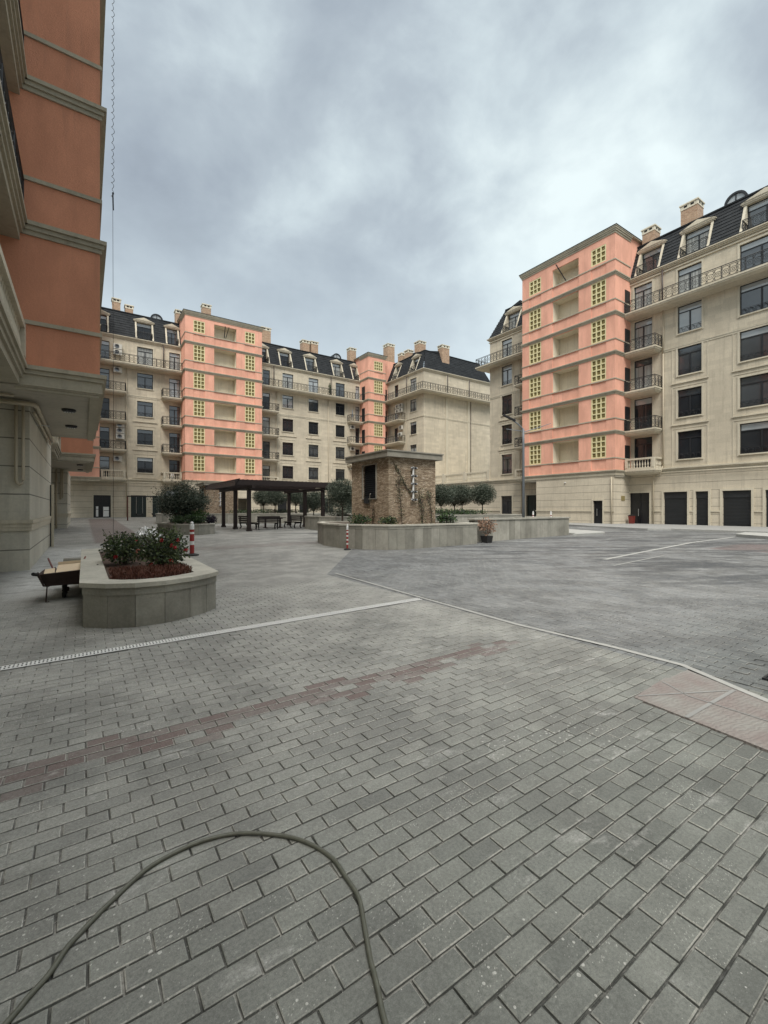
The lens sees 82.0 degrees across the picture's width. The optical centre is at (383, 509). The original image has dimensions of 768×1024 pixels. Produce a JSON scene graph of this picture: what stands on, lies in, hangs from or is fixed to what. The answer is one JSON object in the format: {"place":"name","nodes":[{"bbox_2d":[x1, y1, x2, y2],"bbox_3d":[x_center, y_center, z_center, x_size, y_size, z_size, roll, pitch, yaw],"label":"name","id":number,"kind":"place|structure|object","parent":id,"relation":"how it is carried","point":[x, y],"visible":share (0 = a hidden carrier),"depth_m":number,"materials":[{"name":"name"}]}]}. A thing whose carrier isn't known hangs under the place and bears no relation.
{"place":"outdoors","nodes":[
{"label":"outdoors","id":0,"kind":"place"},
{"bbox_2d":[0,517,767,1023],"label":"ground","id":1,"kind":"structure","parent":0,"point":[242,555],"depth_m":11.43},
{"bbox_2d":[0,0,106,571],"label":"apartment building","id":2,"kind":"structure","parent":1,"relation":"on","point":[53,117],"depth_m":10.58,"materials":[{"name":"paint"}]},
{"bbox_2d":[111,3,114,528],"bbox_3d":[-13.700,-12.282,19.445,3.608,27.494,0.181,0,0,-34],"label":"hanging cable","id":3,"kind":"object","parent":2,"relation":"hanging from","point":[112,195],"visible":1,"depth_m":20.31,"materials":[{"name":"black metal"}]},
{"bbox_2d":[31,556,97,601],"bbox_3d":[-5.786,1.272,8.077,0.942,0.681,1.449,0,0,-34],"label":"wheelbarrow","id":4,"kind":"object","parent":1,"relation":"on","point":[64,579],"visible":0.77,"depth_m":7.65,"materials":[{"name":"metal"}]},
{"bbox_2d":[56,560,80,571],"bbox_3d":[-5.647,1.025,7.946,0.400,0.160,0.554,0,0,-34],"label":"plywood board","id":5,"kind":"object","parent":4,"relation":"in","point":[68,566],"visible":0.82,"depth_m":7.99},
{"bbox_2d":[79,548,217,628],"bbox_3d":[-4.975,1.340,8.876,1.850,0.720,6.836,0,0,-34],"label":"planter","id":6,"kind":"object","parent":1,"relation":"on","point":[108,603],"visible":0.77,"depth_m":6.09,"materials":[{"name":"concrete"}]},
{"bbox_2d":[99,528,142,564],"bbox_3d":[-4.953,0.724,8.382,0.806,0.738,1.116,0,0,-34],"label":"rose bush","id":7,"kind":"object","parent":6,"relation":"on","point":[125,550],"visible":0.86,"depth_m":8.21,"materials":[{"name":"green plant"}]},
{"bbox_2d":[108,563,192,579],"bbox_3d":[-3.670,0.953,6.935,1.130,0.182,1.427,0,0,-34],"label":"ground cover","id":8,"kind":"object","parent":6,"relation":"on","point":[150,571],"visible":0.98,"depth_m":6.60,"materials":[{"name":"plant"}]},
{"bbox_2d":[133,522,189,565],"bbox_3d":[-3.888,0.667,7.729,0.903,0.850,1.218,0,0,-34],"label":"rose bush","id":9,"kind":"object","parent":6,"relation":"on","point":[168,551],"visible":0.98,"depth_m":7.56,"materials":[{"name":"green plant"}]},
{"bbox_2d":[157,522,214,534],"bbox_3d":[-12.036,1.260,27.090,3.333,0.880,6.139,0,0,-34],"label":"planter","id":10,"kind":"object","parent":1,"relation":"on","point":[205,528],"visible":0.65,"depth_m":24.92,"materials":[{"name":"concrete"}]},
{"bbox_2d":[146,478,215,517],"bbox_3d":[-12.479,-0.535,27.013,4.047,2.926,4.144,0,0,-34],"label":"olive shrub","id":11,"kind":"object","parent":10,"relation":"on","point":[180,504],"visible":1,"depth_m":26.49,"materials":[{"name":"green plant"}]},
{"bbox_2d":[178,514,208,523],"bbox_3d":[-11.037,0.579,25.615,1.628,0.675,1.028,0,0,-34],"label":"shrub","id":12,"kind":"object","parent":10,"relation":"on","point":[197,518],"visible":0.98,"depth_m":25.48,"materials":[{"name":"green plant"}]},
{"bbox_2d":[185,522,198,555],"bbox_3d":[-6.355,0.964,14.615,0.440,1.123,0.440,0,0,-34],"label":"bollard","id":13,"kind":"object","parent":1,"relation":"on","point":[191,553],"visible":0.99,"depth_m":14.55,"materials":[{"name":"plastic"}]},
{"bbox_2d":[2,831,388,1023],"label":"hose","id":14,"kind":"object","parent":1,"relation":"on","point":[10,1018],"visible":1,"depth_m":1.73,"materials":[{"name":"rubber"}]},
{"bbox_2d":[0,598,420,669],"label":"drain channel","id":15,"kind":"object","parent":1,"relation":"on","point":[161,641],"visible":1,"depth_m":5.38,"materials":[{"name":"white paint"}]},
{"bbox_2d":[68,297,394,517],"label":"apartment building","id":16,"kind":"structure","parent":1,"relation":"on","point":[205,395],"depth_m":54.63,"materials":[{"name":"stone"}]},
{"bbox_2d":[94,495,110,516],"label":"door","id":17,"kind":"structure","parent":16,"relation":"in","point":[102,501],"depth_m":49.72,"materials":[{"name":"metal"}]},
{"bbox_2d":[100,456,108,476],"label":"balcony door","id":18,"kind":"structure","parent":16,"relation":"in","point":[104,460],"depth_m":49.92,"materials":[{"name":"grey glass"}]},
{"bbox_2d":[100,427,108,447],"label":"balcony door","id":19,"kind":"structure","parent":16,"relation":"in","point":[104,431],"depth_m":49.92,"materials":[{"name":"grey glass"}]},
{"bbox_2d":[101,398,108,418],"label":"balcony door","id":20,"kind":"structure","parent":16,"relation":"in","point":[105,405],"depth_m":49.99,"materials":[{"name":"grey glass"}]},
{"bbox_2d":[101,339,110,358],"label":"balcony door","id":21,"kind":"structure","parent":16,"relation":"in","point":[105,345],"depth_m":49.97,"materials":[{"name":"grey glass"}]},
{"bbox_2d":[131,495,145,516],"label":"door","id":22,"kind":"structure","parent":16,"relation":"in","point":[136,502],"depth_m":51.80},
{"bbox_2d":[133,454,156,478],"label":"window","id":23,"kind":"structure","parent":16,"relation":"in","point":[145,465],"depth_m":52.16,"materials":[{"name":"grey glass"}]},
{"bbox_2d":[133,425,156,450],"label":"window","id":24,"kind":"structure","parent":16,"relation":"in","point":[145,437],"depth_m":52.13,"materials":[{"name":"grey glass"}]},
{"bbox_2d":[133,397,156,423],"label":"window","id":25,"kind":"structure","parent":16,"relation":"in","point":[145,409],"depth_m":52.12,"materials":[{"name":"grey glass"}]},
{"bbox_2d":[136,371,153,390],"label":"window","id":26,"kind":"structure","parent":16,"relation":"in","point":[145,381],"depth_m":52.16,"materials":[{"name":"grey glass"}]},
{"bbox_2d":[136,345,153,365],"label":"balcony door","id":27,"kind":"structure","parent":16,"relation":"in","point":[145,352],"depth_m":52.16,"materials":[{"name":"grey glass"}]},
{"bbox_2d":[169,460,179,478],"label":"balcony door","id":28,"kind":"structure","parent":16,"relation":"in","point":[174,465],"depth_m":53.99,"materials":[{"name":"black glass"}]},
{"bbox_2d":[169,433,179,452],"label":"balcony door","id":29,"kind":"structure","parent":16,"relation":"in","point":[174,438],"depth_m":53.99,"materials":[{"name":"grey glass"}]},
{"bbox_2d":[169,406,179,425],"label":"balcony door","id":30,"kind":"structure","parent":16,"relation":"in","point":[174,411],"depth_m":53.92,"materials":[{"name":"grey glass"}]},
{"bbox_2d":[169,379,179,397],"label":"balcony door","id":31,"kind":"structure","parent":16,"relation":"in","point":[173,383],"depth_m":53.95,"materials":[{"name":"grey glass"}]},
{"bbox_2d":[168,351,180,370],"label":"balcony door","id":32,"kind":"structure","parent":16,"relation":"in","point":[173,357],"depth_m":53.95,"materials":[{"name":"grey glass"}]},
{"bbox_2d":[279,463,293,480],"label":"window","id":33,"kind":"structure","parent":16,"relation":"in","point":[287,471],"depth_m":62.08,"materials":[{"name":"black glass"}]},
{"bbox_2d":[279,415,295,436],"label":"window","id":34,"kind":"structure","parent":16,"relation":"in","point":[287,425],"depth_m":62.08,"materials":[{"name":"black glass"}]},
{"bbox_2d":[281,394,293,409],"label":"window","id":35,"kind":"structure","parent":16,"relation":"in","point":[287,402],"depth_m":62.09,"materials":[{"name":"grey glass"}]},
{"bbox_2d":[281,372,293,388],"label":"balcony door","id":36,"kind":"structure","parent":16,"relation":"in","point":[286,377],"depth_m":62.11,"materials":[{"name":"grey glass"}]},
{"bbox_2d":[279,439,296,460],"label":"window","id":37,"kind":"structure","parent":16,"relation":"in","point":[287,449],"depth_m":62.00,"materials":[{"name":"black glass"}]},
{"bbox_2d":[306,441,318,461],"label":"window","id":38,"kind":"structure","parent":16,"relation":"in","point":[313,449],"depth_m":64.38,"materials":[{"name":"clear glass"}]},
{"bbox_2d":[306,464,320,480],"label":"window","id":39,"kind":"structure","parent":16,"relation":"in","point":[313,473],"depth_m":64.37,"materials":[{"name":"grey glass"}]},
{"bbox_2d":[306,418,320,439],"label":"window","id":40,"kind":"structure","parent":16,"relation":"in","point":[313,428],"depth_m":64.31,"materials":[{"name":"black glass"}]},
{"bbox_2d":[308,398,318,412],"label":"window","id":41,"kind":"structure","parent":16,"relation":"in","point":[313,405],"depth_m":64.38,"materials":[{"name":"black glass"}]},
{"bbox_2d":[308,377,318,392],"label":"balcony door","id":42,"kind":"structure","parent":16,"relation":"in","point":[315,382],"depth_m":64.35,"materials":[{"name":"grey glass"}]},
{"bbox_2d":[333,466,345,481],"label":"window","id":43,"kind":"structure","parent":16,"relation":"in","point":[339,472],"depth_m":66.71,"materials":[{"name":"beige glass"}]},
{"bbox_2d":[333,422,345,441],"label":"window","id":44,"kind":"structure","parent":16,"relation":"in","point":[339,430],"depth_m":66.71,"materials":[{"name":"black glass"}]},
{"bbox_2d":[333,444,347,463],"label":"window","id":45,"kind":"structure","parent":16,"relation":"in","point":[339,451],"depth_m":66.71,"materials":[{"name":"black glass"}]},
{"bbox_2d":[335,402,345,416],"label":"window","id":46,"kind":"structure","parent":16,"relation":"in","point":[339,408],"depth_m":66.78,"materials":[{"name":"black glass"}]},
{"bbox_2d":[335,382,345,397],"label":"balcony door","id":47,"kind":"structure","parent":16,"relation":"in","point":[338,386],"depth_m":66.81,"materials":[{"name":"grey glass"}]},
{"bbox_2d":[156,513,350,523],"bbox_3d":[-12.573,1.025,42.900,17.983,1.350,8.212,0,0,-14],"label":"planter","id":48,"kind":"object","parent":1,"relation":"on","point":[160,517],"visible":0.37,"depth_m":39.01,"materials":[{"name":"concrete"}]},
{"bbox_2d":[196,482,237,512],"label":"stone hut","id":49,"kind":"object","parent":48,"relation":"on","point":[215,507],"visible":0.32,"depth_m":42.59,"materials":[{"name":"stone"}]},
{"bbox_2d":[251,491,270,509],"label":"olive tree","id":50,"kind":"object","parent":48,"relation":"in","point":[258,496],"visible":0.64,"depth_m":42.46,"materials":[{"name":"green plant"}]},
{"bbox_2d":[220,508,308,512],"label":"shrub","id":51,"kind":"object","parent":48,"relation":"in","point":[268,511],"visible":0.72,"depth_m":41.16,"materials":[{"name":"green plant"}]},
{"bbox_2d":[263,491,286,512],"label":"olive tree","id":52,"kind":"object","parent":48,"relation":"in","point":[274,498],"visible":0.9,"depth_m":40.55,"materials":[{"name":"green plant"}]},
{"bbox_2d":[285,492,302,512],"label":"olive tree","id":53,"kind":"object","parent":48,"relation":"in","point":[295,497],"visible":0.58,"depth_m":41.45,"materials":[{"name":"green plant"}]},
{"bbox_2d":[324,477,351,520],"bbox_3d":[-2.458,-0.595,25.986,2.270,2.707,2.314,0,0,7],"label":"olive tree","id":54,"kind":"object","parent":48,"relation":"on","point":[339,493],"visible":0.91,"depth_m":25.61,"materials":[{"name":"green plant"}]},
{"bbox_2d":[255,516,279,529],"bbox_3d":[-8.027,0.922,30.310,1.600,0.934,0.700,0,0,-34],"label":"park bench","id":55,"kind":"object","parent":1,"relation":"on","point":[275,520],"visible":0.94,"depth_m":30.11,"materials":[{"name":"red wood"}]},
{"bbox_2d":[205,478,336,530],"bbox_3d":[-8.231,-0.231,32.167,7.450,3.339,8.060,0,0,-34],"label":"pergola","id":56,"kind":"object","parent":1,"relation":"on","point":[288,488],"visible":0.9,"depth_m":30.57,"materials":[{"name":"red wood"}]},
{"bbox_2d":[284,515,302,527],"bbox_3d":[-6.654,0.901,32.239,0.700,0.934,1.600,0,0,-44],"label":"park bench","id":57,"kind":"object","parent":1,"relation":"on","point":[294,518],"visible":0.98,"depth_m":32.39,"materials":[{"name":"red wood"}]},
{"bbox_2d":[304,515,351,529],"bbox_3d":[-3.203,1.075,31.618,4.830,1.250,6.181,0,0,-34],"label":"planter","id":58,"kind":"object","parent":1,"relation":"on","point":[311,521],"visible":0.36,"depth_m":29.30,"materials":[{"name":"concrete"}]},
{"bbox_2d":[298,491,327,514],"bbox_3d":[-5.918,-0.364,37.004,2.534,2.964,2.487,0,0,-9],"label":"olive tree","id":59,"kind":"object","parent":58,"relation":"in","point":[313,500],"visible":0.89,"depth_m":36.51,"materials":[{"name":"green plant"}]},
{"bbox_2d":[324,502,351,515],"bbox_3d":[-3.062,-0.070,31.515,2.654,1.678,2.719,0,0,32],"label":"shrub","id":60,"kind":"object","parent":58,"relation":"in","point":[337,512],"visible":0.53,"depth_m":31.12,"materials":[{"name":"green plant"}]},
{"bbox_2d":[317,521,478,549],"bbox_3d":[0.106,1.130,19.189,5.530,1.140,5.660,0,0,-34],"label":"planter","id":61,"kind":"object","parent":1,"relation":"on","point":[385,536],"visible":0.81,"depth_m":16.81,"materials":[{"name":"concrete"}]},
{"bbox_2d":[347,513,371,523],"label":"shrub","id":62,"kind":"object","parent":61,"relation":"on","point":[356,520],"visible":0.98,"depth_m":17.96,"materials":[{"name":"green plant"}]},
{"bbox_2d":[377,515,399,524],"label":"shrub","id":63,"kind":"object","parent":61,"relation":"on","point":[387,520],"visible":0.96,"depth_m":17.10,"materials":[{"name":"green plant"}]},
{"bbox_2d":[344,449,443,524],"bbox_3d":[0.379,-0.845,19.695,2.990,3.090,3.470,0,0,-34],"label":"stone hut","id":64,"kind":"object","parent":61,"relation":"on","point":[375,474],"visible":0.94,"depth_m":18.55,"materials":[{"name":"stone"}]},
{"bbox_2d":[436,512,457,522],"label":"shrub","id":65,"kind":"object","parent":61,"relation":"on","point":[446,518],"visible":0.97,"depth_m":18.90,"materials":[{"name":"green plant"}]},
{"bbox_2d":[337,513,521,522],"bbox_3d":[3.272,1.015,32.270,13.389,1.370,10.382,0,0,-34],"label":"planter","id":66,"kind":"object","parent":1,"relation":"on","point":[462,518],"visible":0.19,"depth_m":28.71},
{"bbox_2d":[435,483,456,509],"bbox_3d":[3.982,-0.662,30.998,2.160,2.526,2.119,0,0,-32],"label":"olive tree","id":67,"kind":"object","parent":66,"relation":"on","point":[444,494],"visible":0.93,"depth_m":30.62,"materials":[{"name":"green plant"}]},
{"bbox_2d":[452,484,473,509],"bbox_3d":[5.923,-0.762,33.516,2.119,2.526,2.160,0,0,-13],"label":"olive tree","id":68,"kind":"object","parent":66,"relation":"on","point":[461,491],"visible":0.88,"depth_m":33.11,"materials":[{"name":"green plant"}]},
{"bbox_2d":[435,508,491,514],"bbox_3d":[3.911,0.197,28.290,8.638,0.672,1.231,0,0,-34],"label":"shrub","id":69,"kind":"object","parent":66,"relation":"on","point":[460,511],"visible":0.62,"depth_m":28.77,"materials":[{"name":"green plant"}]},
{"bbox_2d":[467,482,498,513],"bbox_3d":[7.043,-0.762,31.505,2.160,2.526,2.119,0,0,-34],"label":"olive tree","id":70,"kind":"object","parent":66,"relation":"on","point":[484,493],"visible":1,"depth_m":31.15,"materials":[{"name":"green plant"}]},
{"bbox_2d":[383,340,489,482],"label":"apartment building","id":71,"kind":"structure","parent":1,"relation":"on","point":[438,402],"depth_m":65.65,"materials":[{"name":"stone"}]},
{"bbox_2d":[435,470,489,513],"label":"podium wall","id":72,"kind":"structure","parent":1,"relation":"on","point":[470,483],"depth_m":54.12,"materials":[{"name":"stone"}]},
{"bbox_2d":[478,517,497,542],"bbox_3d":[4.434,0.874,19.031,0.926,1.125,0.909,0,0,-34],"label":"potted plant","id":73,"kind":"object","parent":1,"relation":"on","point":[486,539],"visible":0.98,"depth_m":18.92,"materials":[{"name":"brown plant"}]},
{"bbox_2d":[467,516,569,541],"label":"ramp wall","id":74,"kind":"structure","parent":1,"relation":"on","point":[517,527],"depth_m":21.34,"materials":[{"name":"concrete"}]},
{"bbox_2d":[335,573,767,701],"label":"kerb line","id":75,"kind":"object","parent":1,"relation":"on","point":[725,683],"visible":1,"depth_m":4.92,"materials":[{"name":"concrete"}]},
{"bbox_2d":[569,529,604,535],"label":"curb","id":76,"kind":"structure","parent":1,"relation":"on","point":[574,532],"depth_m":24.13,"materials":[{"name":"concrete"}]},
{"bbox_2d":[475,185,767,526],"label":"apartment building","id":77,"kind":"structure","parent":1,"relation":"on","point":[631,368],"depth_m":36.75,"materials":[{"name":"stone"}]},
{"bbox_2d":[498,451,513,479],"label":"window","id":78,"kind":"structure","parent":77,"relation":"in","point":[506,460],"depth_m":49.16,"materials":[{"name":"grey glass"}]},
{"bbox_2d":[498,421,513,450],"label":"window","id":79,"kind":"structure","parent":77,"relation":"in","point":[506,435],"depth_m":49.20,"materials":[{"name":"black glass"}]},
{"bbox_2d":[498,390,514,421],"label":"window","id":80,"kind":"structure","parent":77,"relation":"in","point":[506,401],"depth_m":49.16,"materials":[{"name":"black glass"}]},
{"bbox_2d":[501,362,512,387],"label":"window","id":81,"kind":"structure","parent":77,"relation":"in","point":[507,371],"depth_m":49.20,"materials":[{"name":"grey glass"}]},
{"bbox_2d":[501,336,512,357],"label":"balcony door","id":82,"kind":"structure","parent":77,"relation":"in","point":[509,342],"depth_m":49.18,"materials":[{"name":"grey glass"}]},
{"bbox_2d":[502,496,511,513],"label":"window","id":83,"kind":"structure","parent":77,"relation":"in","point":[506,500],"depth_m":49.23,"materials":[{"name":"black glass"}]},
{"bbox_2d":[527,495,535,515],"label":"door","id":84,"kind":"structure","parent":77,"relation":"in","point":[531,499],"depth_m":46.57,"materials":[{"name":"metal"}]},
{"bbox_2d":[594,501,601,522],"bbox_3d":[18.407,0.275,37.873,0.152,2.050,0.850,0,0,-34],"label":"door","id":85,"kind":"structure","parent":77,"relation":"in","point":[597,504],"depth_m":37.95,"materials":[{"name":"metal"}]},
{"bbox_2d":[631,493,648,523],"bbox_3d":[21.723,-0.050,37.443,0.152,2.700,1.610,0,0,-34],"label":"door","id":86,"kind":"structure","parent":77,"relation":"in","point":[639,501],"depth_m":37.46,"materials":[{"name":"metal"}]},
{"bbox_2d":[632,278,653,310],"bbox_3d":[21.838,-17.800,37.182,0.215,2.500,1.710,0,0,-34],"label":"balcony door","id":87,"kind":"structure","parent":77,"relation":"in","point":[647,288],"depth_m":37.20,"materials":[{"name":"grey glass"}]},
{"bbox_2d":[635,437,651,467],"bbox_3d":[21.896,-4.700,37.222,0.074,2.700,1.450,0,0,-34],"label":"balcony door","id":88,"kind":"structure","parent":77,"relation":"in","point":[643,446],"depth_m":37.20,"materials":[{"name":"black glass"}]},
{"bbox_2d":[635,397,651,429],"bbox_3d":[21.896,-8.000,37.222,0.074,2.700,1.450,0,0,-34],"label":"balcony door","id":89,"kind":"structure","parent":77,"relation":"in","point":[643,407],"depth_m":37.18,"materials":[{"name":"black glass"}]},
{"bbox_2d":[635,357,651,389],"bbox_3d":[21.896,-11.300,37.222,0.074,2.700,1.450,0,0,-34],"label":"balcony door","id":90,"kind":"structure","parent":77,"relation":"in","point":[643,367],"depth_m":37.18,"materials":[{"name":"black glass"}]},
{"bbox_2d":[635,317,651,349],"bbox_3d":[21.896,-14.600,37.222,0.074,2.700,1.450,0,0,-34],"label":"balcony door","id":91,"kind":"structure","parent":77,"relation":"in","point":[644,327],"depth_m":37.18,"materials":[{"name":"grey glass"}]},
{"bbox_2d":[671,380,708,425],"bbox_3d":[23.757,-8.180,34.315,0.265,3.080,2.570,0,0,-34],"label":"window","id":92,"kind":"structure","parent":77,"relation":"in","point":[689,402],"depth_m":34.32,"materials":[{"name":"black glass"}]},
{"bbox_2d":[671,337,708,384],"bbox_3d":[23.757,-11.480,34.315,0.265,3.080,2.570,0,0,-34],"label":"window","id":93,"kind":"structure","parent":77,"relation":"in","point":[690,359],"depth_m":34.32,"materials":[{"name":"black glass"}]},
{"bbox_2d":[676,297,703,335],"bbox_3d":[23.757,-14.940,34.315,0.265,2.420,1.910,0,0,-34],"label":"window","id":94,"kind":"structure","parent":77,"relation":"in","point":[689,317],"depth_m":34.32,"materials":[{"name":"grey glass"}]},
{"bbox_2d":[676,258,703,294],"bbox_3d":[23.777,-17.800,34.329,0.215,2.500,1.910,0,0,-34],"label":"balcony door","id":95,"kind":"structure","parent":77,"relation":"in","point":[698,268],"depth_m":34.32,"materials":[{"name":"grey glass"}]},
{"bbox_2d":[672,424,708,466],"bbox_3d":[23.757,-4.880,34.315,0.265,3.080,2.570,0,0,-34],"label":"window","id":96,"kind":"structure","parent":77,"relation":"in","point":[689,444],"depth_m":34.32,"materials":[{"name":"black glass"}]},
{"bbox_2d":[731,416,767,462],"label":"window","id":97,"kind":"structure","parent":77,"relation":"in","point":[752,438],"depth_m":31.18,"materials":[{"name":"beige glass"}]},
{"bbox_2d":[731,368,767,417],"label":"window","id":98,"kind":"structure","parent":77,"relation":"in","point":[752,391],"depth_m":31.19,"materials":[{"name":"beige glass"}]},
{"bbox_2d":[731,320,767,371],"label":"window","id":99,"kind":"structure","parent":77,"relation":"in","point":[752,344],"depth_m":31.18,"materials":[{"name":"beige glass"}]},
{"bbox_2d":[737,275,767,318],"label":"window","id":100,"kind":"structure","parent":77,"relation":"in","point":[752,297],"depth_m":31.13,"materials":[{"name":"grey glass"}]},
{"bbox_2d":[737,232,767,272],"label":"balcony door","id":101,"kind":"structure","parent":77,"relation":"in","point":[760,244],"depth_m":31.13,"materials":[{"name":"grey glass"}]},
{"bbox_2d":[569,524,767,532],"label":"sidewalk kerb","id":102,"kind":"structure","parent":1,"relation":"on","point":[730,531],"depth_m":27.31,"materials":[{"name":"concrete"}]},
{"bbox_2d":[606,537,732,565],"bbox_3d":[11.267,1.402,16.561,14.431,0.141,0.917,0,0,-41],"label":"drive marking","id":103,"kind":"object","parent":1,"relation":"on","point":[656,549],"visible":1,"depth_m":14.70,"materials":[{"name":"paint"}]},
{"bbox_2d":[634,670,767,752],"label":"ramp patch","id":104,"kind":"object","parent":1,"relation":"on","point":[752,731],"visible":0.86,"depth_m":3.48,"materials":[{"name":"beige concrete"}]},
{"bbox_2d":[638,681,767,720],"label":"ramp edging","id":105,"kind":"object","parent":104,"relation":"on","point":[709,703],"visible":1,"depth_m":3.60,"materials":[{"name":"concrete"}]},
{"bbox_2d":[736,532,767,539],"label":"curb","id":106,"kind":"structure","parent":1,"relation":"on","point":[756,535],"depth_m":21.15,"materials":[{"name":"concrete"}]},
{"bbox_2d":[100,0,767,379],"label":"sky","id":107,"kind":"structure","parent":0,"point":[339,175],"materials":[{"name":"grey"}]},
{"bbox_2d":[569,523,767,531],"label":"sidewalk","id":108,"kind":"structure","parent":0,"point":[733,528],"depth_m":31.06,"materials":[{"name":"concrete"}]},
{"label":"raised walk","id":109,"kind":"structure","parent":0,"visible":0},
{"bbox_2d":[503,414,550,517],"bbox_3d":[7.322,-1.680,22.574,2.423,6.360,0.196,0,0,2],"label":"street lamp","id":110,"kind":"object","parent":109,"relation":"on","point":[523,472],"visible":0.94,"depth_m":22.56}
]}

